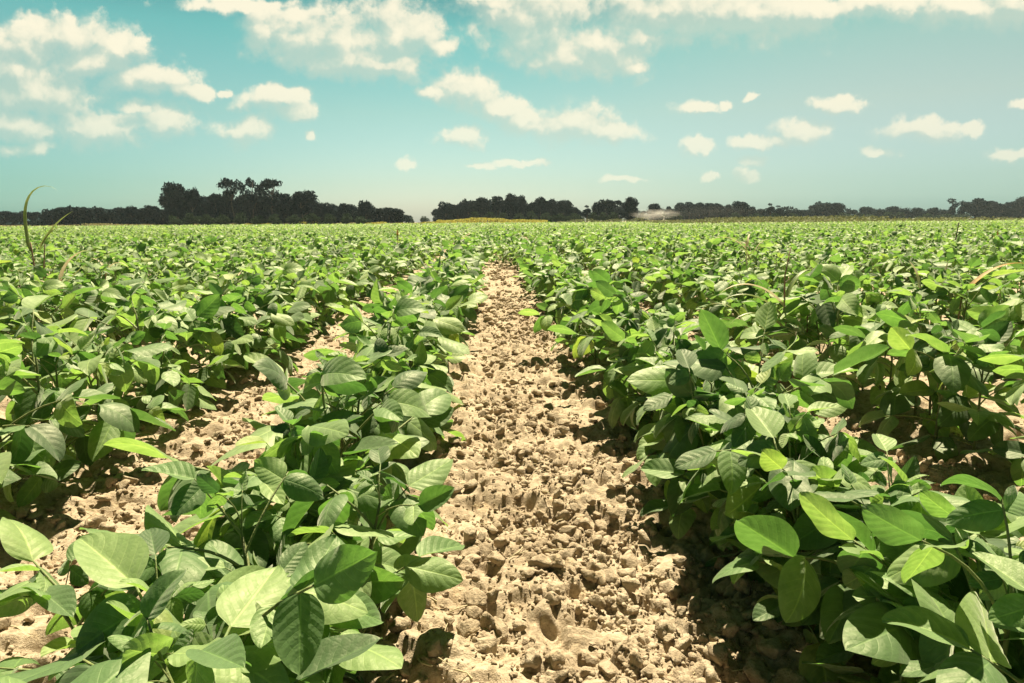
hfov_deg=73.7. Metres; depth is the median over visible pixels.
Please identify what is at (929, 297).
soybean plant
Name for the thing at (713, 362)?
soybean plant
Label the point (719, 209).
tree
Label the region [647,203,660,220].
tree
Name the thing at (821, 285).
soybean plant
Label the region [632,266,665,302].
soybean plant
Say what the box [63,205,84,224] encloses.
tree
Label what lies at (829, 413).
soybean plant
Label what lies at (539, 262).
soybean plant
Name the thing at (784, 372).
soybean plant
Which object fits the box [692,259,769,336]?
soybean plant
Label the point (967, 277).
soybean plant
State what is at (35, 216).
tree
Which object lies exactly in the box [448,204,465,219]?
tree
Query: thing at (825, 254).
soybean plant
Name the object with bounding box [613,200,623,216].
tree
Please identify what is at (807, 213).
tree
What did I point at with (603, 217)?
bush
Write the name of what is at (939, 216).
bush
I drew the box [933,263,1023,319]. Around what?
grass weed
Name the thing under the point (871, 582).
soybean plant
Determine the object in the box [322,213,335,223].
bush
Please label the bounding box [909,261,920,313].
grass weed
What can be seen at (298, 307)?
soybean plant
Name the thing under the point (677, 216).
bush
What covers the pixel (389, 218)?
tree
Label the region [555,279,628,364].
soybean plant
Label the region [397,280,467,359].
soybean plant
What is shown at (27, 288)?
soybean plant
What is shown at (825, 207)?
tree
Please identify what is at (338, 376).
soybean plant
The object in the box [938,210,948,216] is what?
tree
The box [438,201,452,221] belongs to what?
tree
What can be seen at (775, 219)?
tall weeds
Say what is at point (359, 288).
soybean plant
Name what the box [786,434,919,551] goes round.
soybean plant
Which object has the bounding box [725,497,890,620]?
soybean plant
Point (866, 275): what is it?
soybean plant
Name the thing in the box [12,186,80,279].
tall grass weed
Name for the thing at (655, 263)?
soybean plant
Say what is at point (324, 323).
soybean plant
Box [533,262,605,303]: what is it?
soybean plant
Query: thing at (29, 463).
soybean plant
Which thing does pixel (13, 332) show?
soybean plant
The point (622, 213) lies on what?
tree
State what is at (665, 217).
bush
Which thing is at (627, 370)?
soybean plant
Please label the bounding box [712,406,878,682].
soybean plant
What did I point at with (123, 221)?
tree
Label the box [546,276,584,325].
soybean plant
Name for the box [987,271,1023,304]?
soybean plant
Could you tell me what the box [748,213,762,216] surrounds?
bush
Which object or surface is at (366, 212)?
tree
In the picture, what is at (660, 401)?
soybean plant
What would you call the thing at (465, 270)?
soybean plant
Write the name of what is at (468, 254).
soybean plant
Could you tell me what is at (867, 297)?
soybean plant
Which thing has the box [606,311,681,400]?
soybean plant
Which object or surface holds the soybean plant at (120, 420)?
on the ground at (568, 636)
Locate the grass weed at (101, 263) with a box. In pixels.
[93,256,126,278]
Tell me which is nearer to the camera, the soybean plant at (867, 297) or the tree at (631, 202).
the soybean plant at (867, 297)
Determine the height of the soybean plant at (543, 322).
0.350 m
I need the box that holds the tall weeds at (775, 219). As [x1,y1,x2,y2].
[558,215,1023,223]
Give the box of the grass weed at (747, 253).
[705,234,771,277]
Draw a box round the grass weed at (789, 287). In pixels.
[719,247,830,378]
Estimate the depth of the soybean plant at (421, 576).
0.85 m
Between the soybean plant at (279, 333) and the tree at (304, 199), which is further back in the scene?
the tree at (304, 199)
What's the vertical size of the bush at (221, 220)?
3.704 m
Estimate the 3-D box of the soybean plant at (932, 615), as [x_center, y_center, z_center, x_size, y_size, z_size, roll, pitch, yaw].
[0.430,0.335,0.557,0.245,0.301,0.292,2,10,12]
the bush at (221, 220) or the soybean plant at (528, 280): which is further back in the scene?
the bush at (221, 220)
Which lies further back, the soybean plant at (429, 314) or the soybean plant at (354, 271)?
the soybean plant at (354, 271)
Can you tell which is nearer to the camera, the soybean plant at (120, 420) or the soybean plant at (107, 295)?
the soybean plant at (120, 420)
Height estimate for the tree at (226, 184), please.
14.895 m
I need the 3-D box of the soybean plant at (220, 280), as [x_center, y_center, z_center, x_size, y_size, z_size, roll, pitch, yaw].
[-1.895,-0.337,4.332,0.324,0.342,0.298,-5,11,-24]
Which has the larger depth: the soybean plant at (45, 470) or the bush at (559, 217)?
the bush at (559, 217)
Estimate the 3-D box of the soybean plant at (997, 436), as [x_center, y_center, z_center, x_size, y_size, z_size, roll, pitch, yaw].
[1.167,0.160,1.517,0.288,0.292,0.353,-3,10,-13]
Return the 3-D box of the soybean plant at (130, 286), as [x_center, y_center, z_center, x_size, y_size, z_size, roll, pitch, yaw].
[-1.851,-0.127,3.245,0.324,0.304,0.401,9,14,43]
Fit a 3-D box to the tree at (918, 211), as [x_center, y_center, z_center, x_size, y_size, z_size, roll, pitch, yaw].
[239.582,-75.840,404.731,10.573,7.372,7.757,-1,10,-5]
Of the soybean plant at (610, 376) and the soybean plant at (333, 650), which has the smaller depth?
the soybean plant at (333, 650)
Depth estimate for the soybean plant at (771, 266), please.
4.86 m
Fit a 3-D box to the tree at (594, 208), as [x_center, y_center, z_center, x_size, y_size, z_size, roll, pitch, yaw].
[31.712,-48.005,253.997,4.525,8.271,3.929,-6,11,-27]
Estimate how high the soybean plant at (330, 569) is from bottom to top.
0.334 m
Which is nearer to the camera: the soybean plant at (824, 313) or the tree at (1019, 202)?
the soybean plant at (824, 313)
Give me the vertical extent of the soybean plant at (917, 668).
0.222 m
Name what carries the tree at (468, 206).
on the ground at (568, 636)
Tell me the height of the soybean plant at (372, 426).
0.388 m
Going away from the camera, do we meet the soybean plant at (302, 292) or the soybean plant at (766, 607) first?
the soybean plant at (766, 607)
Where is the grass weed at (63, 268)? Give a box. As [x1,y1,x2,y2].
[29,250,119,316]
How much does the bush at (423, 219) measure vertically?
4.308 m
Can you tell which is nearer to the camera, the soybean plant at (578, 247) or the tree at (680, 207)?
the soybean plant at (578, 247)
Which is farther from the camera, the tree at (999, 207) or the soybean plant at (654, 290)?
the tree at (999, 207)
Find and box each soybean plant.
[0,263,28,298]
[0,267,43,331]
[0,278,107,378]
[0,279,82,357]
[0,289,21,315]
[0,292,175,487]
[0,299,39,366]
[0,317,35,351]
[0,323,7,329]
[0,333,127,480]
[0,339,119,483]
[0,358,84,506]
[0,517,158,676]
[0,528,367,682]
[0,565,305,682]
[3,449,57,501]
[5,279,18,329]
[5,324,185,459]
[10,288,93,356]
[11,460,40,467]
[21,280,101,355]
[23,326,159,444]
[26,273,70,319]
[33,266,59,280]
[34,283,216,413]
[40,328,168,436]
[45,276,121,340]
[59,266,133,283]
[60,261,144,341]
[62,269,79,291]
[62,281,131,341]
[69,275,97,302]
[73,262,113,285]
[73,532,280,672]
[79,457,374,639]
[83,285,244,396]
[89,282,158,343]
[96,278,162,302]
[102,632,382,682]
[103,323,215,425]
[103,407,406,544]
[106,534,377,682]
[113,273,187,337]
[116,263,178,327]
[119,262,179,332]
[128,294,223,409]
[138,294,225,396]
[142,259,194,311]
[161,276,200,301]
[161,436,389,540]
[166,448,405,603]
[168,266,206,299]
[174,298,252,385]
[178,271,227,294]
[178,273,303,368]
[179,262,216,307]
[181,270,236,293]
[185,294,257,388]
[187,269,310,355]
[190,290,261,376]
[190,454,393,567]
[192,262,239,295]
[196,272,301,360]
[197,534,382,682]
[199,542,402,682]
[204,267,237,294]
[206,290,298,374]
[207,265,249,293]
[211,252,272,292]
[211,352,430,520]
[232,260,268,284]
[233,282,314,331]
[235,286,294,346]
[235,509,364,682]
[236,262,313,349]
[252,282,305,350]
[255,415,421,567]
[260,255,317,333]
[261,271,322,332]
[261,337,450,526]
[262,340,409,525]
[265,266,333,326]
[266,267,326,345]
[282,446,464,672]
[285,387,408,515]
[293,277,357,335]
[298,256,369,316]
[304,255,360,307]
[304,348,453,451]
[305,270,349,318]
[309,258,344,324]
[319,266,372,315]
[320,260,359,311]
[325,298,442,403]
[333,295,463,404]
[334,259,366,304]
[334,264,370,298]
[338,288,464,370]
[339,262,379,304]
[339,371,396,484]
[340,264,365,304]
[340,315,469,404]
[341,258,378,295]
[341,298,441,363]
[345,326,437,368]
[348,296,453,386]
[355,257,373,298]
[356,335,465,440]
[362,272,434,356]
[381,352,444,437]
[382,259,471,322]
[385,320,453,361]
[390,263,487,346]
[394,273,476,318]
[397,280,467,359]
[407,275,474,342]
[413,285,468,366]
[415,252,477,288]
[422,286,447,316]
[423,252,455,282]
[429,264,484,328]
[430,260,486,291]
[431,266,482,280]
[433,267,476,286]
[434,277,461,342]
[439,257,483,324]
[439,271,483,308]
[445,251,487,287]
[446,260,478,269]
[456,261,485,292]
[512,253,542,292]
[518,278,590,350]
[522,268,564,296]
[524,260,583,299]
[526,244,564,294]
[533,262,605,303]
[534,243,583,304]
[535,246,570,302]
[536,269,586,321]
[545,256,588,302]
[545,270,583,310]
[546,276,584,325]
[547,285,694,383]
[551,259,589,302]
[555,273,592,311]
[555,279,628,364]
[555,297,571,324]
[556,268,589,339]
[559,297,652,325]
[562,297,614,366]
[564,262,631,353]
[571,295,605,336]
[575,312,675,398]
[585,269,655,375]
[587,281,699,362]
[587,289,656,348]
[591,309,648,359]
[596,280,685,397]
[601,316,711,416]
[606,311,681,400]
[606,331,671,438]
[614,339,704,434]
[618,250,672,295]
[618,303,709,410]
[620,257,660,292]
[620,323,715,459]
[622,349,777,516]
[626,360,826,433]
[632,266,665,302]
[634,354,745,443]
[636,335,781,449]
[636,357,698,421]
[640,368,877,539]
[642,251,688,301]
[643,271,678,299]
[644,255,701,310]
[645,262,693,309]
[649,260,683,308]
[652,377,719,418]
[653,253,701,315]
[661,301,889,499]
[663,368,728,442]
[665,261,722,318]
[665,264,711,319]
[673,262,726,315]
[674,395,839,594]
[677,408,824,508]
[681,266,768,316]
[682,279,755,301]
[685,412,887,529]
[687,393,871,582]
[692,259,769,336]
[693,270,750,315]
[697,427,792,545]
[704,280,756,309]
[708,284,753,338]
[711,407,841,622]
[712,352,792,405]
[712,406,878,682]
[716,382,846,435]
[720,269,789,355]
[721,362,824,411]
[724,280,749,328]
[725,283,811,363]
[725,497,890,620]
[734,292,781,346]
[734,464,970,673]
[736,277,772,316]
[747,280,822,352]
[748,249,792,292]
[751,262,783,297]
[753,405,855,481]
[756,248,814,285]
[757,264,875,394]
[763,285,839,352]
[765,289,868,377]
[771,261,807,293]
[773,251,831,288]
[774,293,846,347]
[781,434,1023,657]
[785,271,807,290]
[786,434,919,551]
[792,282,867,377]
[799,482,1023,682]
[801,256,840,290]
[801,279,818,287]
[804,277,865,293]
[808,301,918,394]
[808,485,1022,664]
[816,497,1019,662]
[819,264,879,306]
[829,304,935,404]
[833,272,912,307]
[833,322,910,389]
[834,263,868,317]
[834,265,888,305]
[834,289,1003,437]
[837,554,1014,682]
[852,485,1023,682]
[858,305,1019,442]
[859,281,904,305]
[862,474,1023,682]
[866,287,937,323]
[867,266,934,323]
[868,542,1023,682]
[875,332,1006,427]
[881,552,1023,682]
[887,277,948,324]
[890,321,1023,461]
[895,267,987,329]
[899,622,1023,682]
[902,250,955,298]
[902,273,964,333]
[906,259,959,304]
[912,267,1023,354]
[914,255,961,302]
[916,282,974,346]
[932,246,993,305]
[938,267,979,306]
[945,272,992,308]
[952,285,1023,350]
[953,268,1015,307]
[960,365,1023,463]
[966,306,1023,339]
[973,303,1007,368]
[978,354,1023,404]
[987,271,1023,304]
[992,379,1023,485]
[999,294,1023,349]
[1004,285,1023,346]
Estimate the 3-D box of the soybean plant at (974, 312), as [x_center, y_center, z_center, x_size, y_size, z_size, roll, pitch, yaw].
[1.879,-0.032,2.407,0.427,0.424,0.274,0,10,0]
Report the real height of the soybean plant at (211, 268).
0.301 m
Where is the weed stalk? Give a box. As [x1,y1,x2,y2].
[948,222,960,239]
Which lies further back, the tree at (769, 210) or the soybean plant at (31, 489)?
the tree at (769, 210)
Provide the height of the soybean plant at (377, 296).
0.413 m
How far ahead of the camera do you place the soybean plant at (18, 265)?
3.81 m
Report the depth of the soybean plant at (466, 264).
4.57 m
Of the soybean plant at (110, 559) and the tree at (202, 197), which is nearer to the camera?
the soybean plant at (110, 559)
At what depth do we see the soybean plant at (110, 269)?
4.34 m
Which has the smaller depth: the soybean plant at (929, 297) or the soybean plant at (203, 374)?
the soybean plant at (203, 374)
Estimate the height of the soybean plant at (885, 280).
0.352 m
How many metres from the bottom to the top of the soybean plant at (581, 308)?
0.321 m
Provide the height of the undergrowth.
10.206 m
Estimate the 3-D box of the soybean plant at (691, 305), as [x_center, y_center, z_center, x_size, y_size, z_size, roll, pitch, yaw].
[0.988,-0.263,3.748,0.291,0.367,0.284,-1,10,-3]
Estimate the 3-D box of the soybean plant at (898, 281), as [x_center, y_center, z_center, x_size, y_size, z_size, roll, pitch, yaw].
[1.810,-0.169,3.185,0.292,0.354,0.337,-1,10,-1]
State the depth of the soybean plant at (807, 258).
4.62 m
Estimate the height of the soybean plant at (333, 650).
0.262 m
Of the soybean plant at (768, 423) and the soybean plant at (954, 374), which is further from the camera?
the soybean plant at (954, 374)
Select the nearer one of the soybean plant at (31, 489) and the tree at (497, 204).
the soybean plant at (31, 489)
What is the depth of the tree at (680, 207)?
332.11 m
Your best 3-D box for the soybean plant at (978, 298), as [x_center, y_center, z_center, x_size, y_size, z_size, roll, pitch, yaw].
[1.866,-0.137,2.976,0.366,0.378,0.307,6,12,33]
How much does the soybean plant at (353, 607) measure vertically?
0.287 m
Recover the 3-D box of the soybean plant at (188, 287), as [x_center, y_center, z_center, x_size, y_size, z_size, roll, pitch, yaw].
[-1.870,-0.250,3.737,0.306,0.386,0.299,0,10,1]
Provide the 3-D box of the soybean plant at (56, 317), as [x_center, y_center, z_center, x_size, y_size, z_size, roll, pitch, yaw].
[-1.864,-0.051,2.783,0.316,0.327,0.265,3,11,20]
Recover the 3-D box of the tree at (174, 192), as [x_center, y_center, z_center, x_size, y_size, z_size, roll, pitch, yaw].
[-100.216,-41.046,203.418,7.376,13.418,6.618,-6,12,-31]
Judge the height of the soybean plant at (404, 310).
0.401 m
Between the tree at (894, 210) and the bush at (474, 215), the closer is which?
the bush at (474, 215)
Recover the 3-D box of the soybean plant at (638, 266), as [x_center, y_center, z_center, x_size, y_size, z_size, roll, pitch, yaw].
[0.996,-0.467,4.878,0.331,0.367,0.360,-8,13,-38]
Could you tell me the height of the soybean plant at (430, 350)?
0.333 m
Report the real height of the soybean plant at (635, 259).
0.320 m
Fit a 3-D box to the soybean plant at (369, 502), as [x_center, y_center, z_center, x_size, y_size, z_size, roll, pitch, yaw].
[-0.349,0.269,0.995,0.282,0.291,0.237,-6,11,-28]
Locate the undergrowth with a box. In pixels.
[0,206,998,225]
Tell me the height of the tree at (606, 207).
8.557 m
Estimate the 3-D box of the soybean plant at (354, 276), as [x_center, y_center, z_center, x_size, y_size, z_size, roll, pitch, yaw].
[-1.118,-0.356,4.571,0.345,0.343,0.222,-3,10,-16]
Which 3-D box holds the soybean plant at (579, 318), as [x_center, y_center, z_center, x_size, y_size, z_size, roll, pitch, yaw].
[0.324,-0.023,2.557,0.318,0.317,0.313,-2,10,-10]
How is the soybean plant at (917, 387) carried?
on the ground at (568, 636)
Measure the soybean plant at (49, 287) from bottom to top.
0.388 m
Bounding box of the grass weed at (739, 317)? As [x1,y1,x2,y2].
[697,303,777,362]
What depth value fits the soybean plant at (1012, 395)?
1.40 m
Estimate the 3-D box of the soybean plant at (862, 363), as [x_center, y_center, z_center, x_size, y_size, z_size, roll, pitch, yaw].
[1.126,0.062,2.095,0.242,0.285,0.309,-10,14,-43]
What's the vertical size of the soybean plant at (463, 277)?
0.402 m
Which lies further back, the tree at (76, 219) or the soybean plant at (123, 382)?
the tree at (76, 219)
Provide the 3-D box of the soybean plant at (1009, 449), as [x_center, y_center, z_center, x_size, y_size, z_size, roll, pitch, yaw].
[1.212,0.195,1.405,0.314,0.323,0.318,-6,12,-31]
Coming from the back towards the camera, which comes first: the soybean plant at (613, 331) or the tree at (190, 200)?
the tree at (190, 200)
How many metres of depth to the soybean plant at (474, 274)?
3.71 m
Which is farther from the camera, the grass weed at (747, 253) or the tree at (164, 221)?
the tree at (164, 221)
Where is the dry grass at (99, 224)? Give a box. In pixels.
[0,220,736,226]
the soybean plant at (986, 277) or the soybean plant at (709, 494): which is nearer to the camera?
the soybean plant at (709, 494)
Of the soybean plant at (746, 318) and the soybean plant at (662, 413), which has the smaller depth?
the soybean plant at (662, 413)
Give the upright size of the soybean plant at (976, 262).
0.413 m
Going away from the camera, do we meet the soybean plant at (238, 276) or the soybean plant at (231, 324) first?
the soybean plant at (231, 324)
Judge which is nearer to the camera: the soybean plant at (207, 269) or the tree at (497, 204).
the soybean plant at (207, 269)
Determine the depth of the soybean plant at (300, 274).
3.41 m
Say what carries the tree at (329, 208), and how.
on the ground at (568, 636)
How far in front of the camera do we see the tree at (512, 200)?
249.69 m
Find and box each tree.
[0,210,11,221]
[6,212,19,222]
[16,211,31,222]
[29,212,40,222]
[40,208,55,224]
[52,207,73,224]
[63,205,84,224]
[78,207,95,224]
[90,206,106,224]
[100,209,119,224]
[114,207,127,224]
[120,206,140,224]
[134,208,149,224]
[142,205,161,224]
[157,193,187,215]
[158,209,169,224]
[161,181,186,223]
[182,187,202,223]
[197,195,211,221]
[198,193,229,222]
[216,177,250,224]
[239,177,266,223]
[256,178,285,222]
[274,193,299,223]
[288,190,318,220]
[310,202,329,223]
[321,202,338,221]
[333,203,355,222]
[350,207,359,222]
[357,200,373,219]
[369,207,387,222]
[382,207,395,222]
[392,208,404,222]
[431,209,441,221]
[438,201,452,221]
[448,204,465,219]
[460,198,477,221]
[475,197,489,222]
[488,196,509,222]
[505,193,519,219]
[517,194,526,219]
[524,202,538,219]
[534,197,549,219]
[547,198,557,221]
[553,199,573,220]
[571,207,579,214]
[582,205,590,221]
[591,201,598,220]
[596,199,614,216]
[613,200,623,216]
[614,208,628,221]
[622,202,634,220]
[625,197,638,220]
[646,208,663,220]
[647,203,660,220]
[663,206,674,219]
[673,202,686,219]
[683,202,697,219]
[691,202,704,218]
[701,203,717,218]
[713,203,722,219]
[720,204,731,217]
[732,201,750,217]
[748,206,756,215]
[756,209,765,216]
[765,203,776,215]
[774,205,785,216]
[782,209,795,216]
[793,210,803,216]
[800,209,813,216]
[810,201,835,217]
[830,202,845,217]
[846,209,858,219]
[858,206,872,215]
[873,208,887,217]
[883,206,899,218]
[900,209,910,217]
[910,207,924,216]
[927,207,939,217]
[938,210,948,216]
[946,198,959,216]
[956,200,965,214]
[959,198,993,217]
[965,200,997,217]
[986,202,998,218]
[991,202,1012,218]
[1004,202,1018,218]
[1009,196,1023,218]
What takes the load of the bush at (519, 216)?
on the ground at (568, 636)
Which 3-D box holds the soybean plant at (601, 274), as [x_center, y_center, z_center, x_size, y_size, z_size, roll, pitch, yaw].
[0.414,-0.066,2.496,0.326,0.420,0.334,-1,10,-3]
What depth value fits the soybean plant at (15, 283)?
3.56 m
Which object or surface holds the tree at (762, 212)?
on the ground at (568, 636)
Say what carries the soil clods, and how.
on the ground at (568, 636)
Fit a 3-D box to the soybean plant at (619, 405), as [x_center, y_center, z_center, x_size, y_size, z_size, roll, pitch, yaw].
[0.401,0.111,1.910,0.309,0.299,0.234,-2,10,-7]
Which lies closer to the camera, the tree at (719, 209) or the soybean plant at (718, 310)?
the soybean plant at (718, 310)
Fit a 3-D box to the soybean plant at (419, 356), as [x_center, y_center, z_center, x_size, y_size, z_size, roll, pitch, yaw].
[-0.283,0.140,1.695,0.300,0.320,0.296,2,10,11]
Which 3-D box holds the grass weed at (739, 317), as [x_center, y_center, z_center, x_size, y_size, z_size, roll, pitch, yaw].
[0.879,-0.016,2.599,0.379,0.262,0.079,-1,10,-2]
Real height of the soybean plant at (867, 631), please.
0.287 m
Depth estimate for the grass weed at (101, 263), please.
4.50 m
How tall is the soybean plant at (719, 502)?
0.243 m
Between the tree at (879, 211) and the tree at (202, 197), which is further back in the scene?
the tree at (879, 211)
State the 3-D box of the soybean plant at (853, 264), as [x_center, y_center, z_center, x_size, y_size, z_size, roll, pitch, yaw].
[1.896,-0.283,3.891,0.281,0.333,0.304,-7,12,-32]
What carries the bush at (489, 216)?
on the ground at (568, 636)
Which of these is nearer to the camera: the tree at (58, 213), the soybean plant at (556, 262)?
the soybean plant at (556, 262)
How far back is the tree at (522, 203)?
259.01 m
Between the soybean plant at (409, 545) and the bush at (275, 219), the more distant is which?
the bush at (275, 219)
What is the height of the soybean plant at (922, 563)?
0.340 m
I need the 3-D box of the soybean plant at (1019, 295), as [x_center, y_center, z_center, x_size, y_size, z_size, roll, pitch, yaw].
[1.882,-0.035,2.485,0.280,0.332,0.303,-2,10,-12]
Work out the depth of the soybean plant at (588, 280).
3.44 m
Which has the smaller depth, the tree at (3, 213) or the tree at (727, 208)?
the tree at (3, 213)
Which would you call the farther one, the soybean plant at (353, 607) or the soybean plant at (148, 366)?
the soybean plant at (148, 366)
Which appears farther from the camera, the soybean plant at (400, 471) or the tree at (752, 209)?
the tree at (752, 209)
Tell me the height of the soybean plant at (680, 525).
0.306 m
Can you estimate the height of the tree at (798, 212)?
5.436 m
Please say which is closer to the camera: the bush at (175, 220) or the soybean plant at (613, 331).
the soybean plant at (613, 331)
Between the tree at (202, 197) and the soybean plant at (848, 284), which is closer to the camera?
the soybean plant at (848, 284)
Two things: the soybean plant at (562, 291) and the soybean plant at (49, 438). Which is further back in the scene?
the soybean plant at (562, 291)
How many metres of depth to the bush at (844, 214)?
385.28 m
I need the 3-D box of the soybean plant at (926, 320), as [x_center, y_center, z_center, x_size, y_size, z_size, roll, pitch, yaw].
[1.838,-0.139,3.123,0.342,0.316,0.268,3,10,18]
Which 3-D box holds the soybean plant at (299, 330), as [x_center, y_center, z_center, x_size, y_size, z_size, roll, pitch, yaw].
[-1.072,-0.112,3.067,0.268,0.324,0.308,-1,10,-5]
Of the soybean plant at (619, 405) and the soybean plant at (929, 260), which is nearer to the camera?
the soybean plant at (619, 405)
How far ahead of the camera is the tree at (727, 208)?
332.21 m
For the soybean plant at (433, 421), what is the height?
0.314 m
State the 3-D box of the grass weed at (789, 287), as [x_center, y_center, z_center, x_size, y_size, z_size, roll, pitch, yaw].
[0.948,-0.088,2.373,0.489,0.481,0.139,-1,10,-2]
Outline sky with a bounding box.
[0,0,1023,222]
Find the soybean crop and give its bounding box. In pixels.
[0,218,1023,682]
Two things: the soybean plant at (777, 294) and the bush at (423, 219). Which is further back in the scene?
the bush at (423, 219)
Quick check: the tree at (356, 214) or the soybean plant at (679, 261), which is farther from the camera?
the tree at (356, 214)
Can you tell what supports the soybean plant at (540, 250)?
on the ground at (568, 636)
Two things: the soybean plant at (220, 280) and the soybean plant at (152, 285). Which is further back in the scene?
the soybean plant at (220, 280)
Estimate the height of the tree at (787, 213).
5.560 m
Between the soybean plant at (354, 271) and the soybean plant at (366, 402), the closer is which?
the soybean plant at (366, 402)
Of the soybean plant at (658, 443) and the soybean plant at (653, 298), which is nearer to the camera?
the soybean plant at (658, 443)
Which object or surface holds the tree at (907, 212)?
on the ground at (568, 636)
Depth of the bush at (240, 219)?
194.65 m
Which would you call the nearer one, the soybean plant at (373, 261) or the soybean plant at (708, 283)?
the soybean plant at (708, 283)
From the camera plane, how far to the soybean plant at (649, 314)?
2.71 m
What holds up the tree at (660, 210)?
on the ground at (568, 636)
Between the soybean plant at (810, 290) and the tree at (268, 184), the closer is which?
the soybean plant at (810, 290)
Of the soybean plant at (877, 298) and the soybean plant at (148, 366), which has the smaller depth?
the soybean plant at (148, 366)
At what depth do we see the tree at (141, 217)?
210.30 m
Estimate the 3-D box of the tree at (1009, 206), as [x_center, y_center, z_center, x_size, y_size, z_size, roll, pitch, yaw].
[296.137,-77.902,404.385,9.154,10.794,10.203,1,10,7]
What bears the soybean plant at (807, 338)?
on the ground at (568, 636)
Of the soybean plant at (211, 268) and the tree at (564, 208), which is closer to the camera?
the soybean plant at (211, 268)
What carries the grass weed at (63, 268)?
on the ground at (568, 636)
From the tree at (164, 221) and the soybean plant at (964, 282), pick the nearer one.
the soybean plant at (964, 282)
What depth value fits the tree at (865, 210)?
395.31 m
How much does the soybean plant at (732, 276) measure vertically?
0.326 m
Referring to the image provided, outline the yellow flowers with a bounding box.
[402,217,547,223]
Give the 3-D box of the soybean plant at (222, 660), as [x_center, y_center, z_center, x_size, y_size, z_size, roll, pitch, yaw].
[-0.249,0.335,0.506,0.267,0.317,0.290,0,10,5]
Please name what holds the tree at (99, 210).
on the ground at (568, 636)
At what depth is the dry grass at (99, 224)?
200.62 m
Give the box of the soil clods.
[0,253,1023,682]
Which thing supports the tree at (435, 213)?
on the ground at (568, 636)
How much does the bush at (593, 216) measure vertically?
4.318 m
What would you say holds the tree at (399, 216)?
on the ground at (568, 636)
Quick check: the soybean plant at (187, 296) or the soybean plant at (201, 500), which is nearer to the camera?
the soybean plant at (201, 500)
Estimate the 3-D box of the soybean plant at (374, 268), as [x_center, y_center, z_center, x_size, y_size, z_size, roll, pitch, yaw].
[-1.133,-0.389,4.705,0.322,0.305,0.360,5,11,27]
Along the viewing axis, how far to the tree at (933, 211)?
395.29 m
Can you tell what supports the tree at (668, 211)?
on the ground at (568, 636)
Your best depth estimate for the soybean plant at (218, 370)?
2.13 m
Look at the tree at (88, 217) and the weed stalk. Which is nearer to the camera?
the weed stalk
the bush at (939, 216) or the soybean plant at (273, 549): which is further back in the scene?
the bush at (939, 216)
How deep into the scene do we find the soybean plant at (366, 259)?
5.07 m
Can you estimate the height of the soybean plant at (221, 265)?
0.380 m
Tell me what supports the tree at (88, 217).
on the ground at (568, 636)
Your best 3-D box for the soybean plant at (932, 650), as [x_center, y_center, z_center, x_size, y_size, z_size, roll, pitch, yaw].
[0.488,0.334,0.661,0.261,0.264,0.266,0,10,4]
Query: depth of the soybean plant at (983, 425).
1.60 m
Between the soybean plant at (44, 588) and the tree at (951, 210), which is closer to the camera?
the soybean plant at (44, 588)
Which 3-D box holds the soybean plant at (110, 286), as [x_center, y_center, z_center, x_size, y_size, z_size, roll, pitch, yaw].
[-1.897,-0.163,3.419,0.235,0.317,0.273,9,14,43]
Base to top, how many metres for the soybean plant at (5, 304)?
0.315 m
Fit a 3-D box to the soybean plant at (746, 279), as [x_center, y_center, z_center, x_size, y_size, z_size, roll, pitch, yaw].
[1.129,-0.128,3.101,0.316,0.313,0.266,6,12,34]
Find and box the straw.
[9,289,998,682]
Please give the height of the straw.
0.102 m
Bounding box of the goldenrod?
[230,221,386,224]
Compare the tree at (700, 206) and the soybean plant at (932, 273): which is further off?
the tree at (700, 206)
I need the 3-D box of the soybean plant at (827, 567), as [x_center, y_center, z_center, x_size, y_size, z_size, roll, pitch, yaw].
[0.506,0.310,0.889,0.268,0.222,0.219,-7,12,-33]
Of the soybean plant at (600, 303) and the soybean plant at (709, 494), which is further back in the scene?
the soybean plant at (600, 303)
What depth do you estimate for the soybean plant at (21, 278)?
3.67 m
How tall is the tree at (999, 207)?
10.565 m
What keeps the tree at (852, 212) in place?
on the ground at (568, 636)
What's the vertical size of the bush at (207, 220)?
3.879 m
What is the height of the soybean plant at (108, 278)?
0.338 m
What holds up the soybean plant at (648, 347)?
on the ground at (568, 636)
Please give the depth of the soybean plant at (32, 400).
1.53 m
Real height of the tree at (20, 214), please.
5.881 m
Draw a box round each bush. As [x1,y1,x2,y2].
[168,215,185,225]
[184,213,198,224]
[195,214,215,225]
[215,214,231,224]
[234,212,246,224]
[250,215,270,224]
[268,214,281,224]
[286,214,303,223]
[302,213,321,223]
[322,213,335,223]
[341,213,352,223]
[355,216,371,223]
[420,216,429,221]
[470,211,480,221]
[482,211,496,221]
[495,212,508,222]
[513,213,524,218]
[525,211,537,219]
[540,212,552,222]
[551,213,568,221]
[567,213,578,220]
[573,215,584,221]
[588,212,598,221]
[598,212,608,221]
[607,212,618,221]
[635,213,647,221]
[660,213,671,219]
[670,213,683,219]
[730,212,742,217]
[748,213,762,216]
[834,212,851,218]
[848,213,866,218]
[881,212,897,218]
[895,212,905,218]
[914,213,932,217]
[933,213,950,218]
[949,213,969,217]
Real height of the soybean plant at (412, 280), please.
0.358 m
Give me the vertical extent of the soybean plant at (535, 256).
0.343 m
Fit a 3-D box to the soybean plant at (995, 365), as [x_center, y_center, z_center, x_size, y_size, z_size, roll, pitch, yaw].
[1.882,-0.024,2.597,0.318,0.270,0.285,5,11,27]
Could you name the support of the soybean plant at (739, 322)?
on the ground at (568, 636)
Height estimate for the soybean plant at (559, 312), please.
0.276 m
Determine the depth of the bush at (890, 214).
386.26 m
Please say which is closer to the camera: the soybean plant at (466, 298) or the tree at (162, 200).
the soybean plant at (466, 298)
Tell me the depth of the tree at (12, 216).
234.23 m
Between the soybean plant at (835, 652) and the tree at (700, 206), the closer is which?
the soybean plant at (835, 652)
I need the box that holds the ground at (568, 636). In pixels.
[0,218,1023,682]
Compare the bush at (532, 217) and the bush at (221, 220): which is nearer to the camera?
the bush at (221, 220)

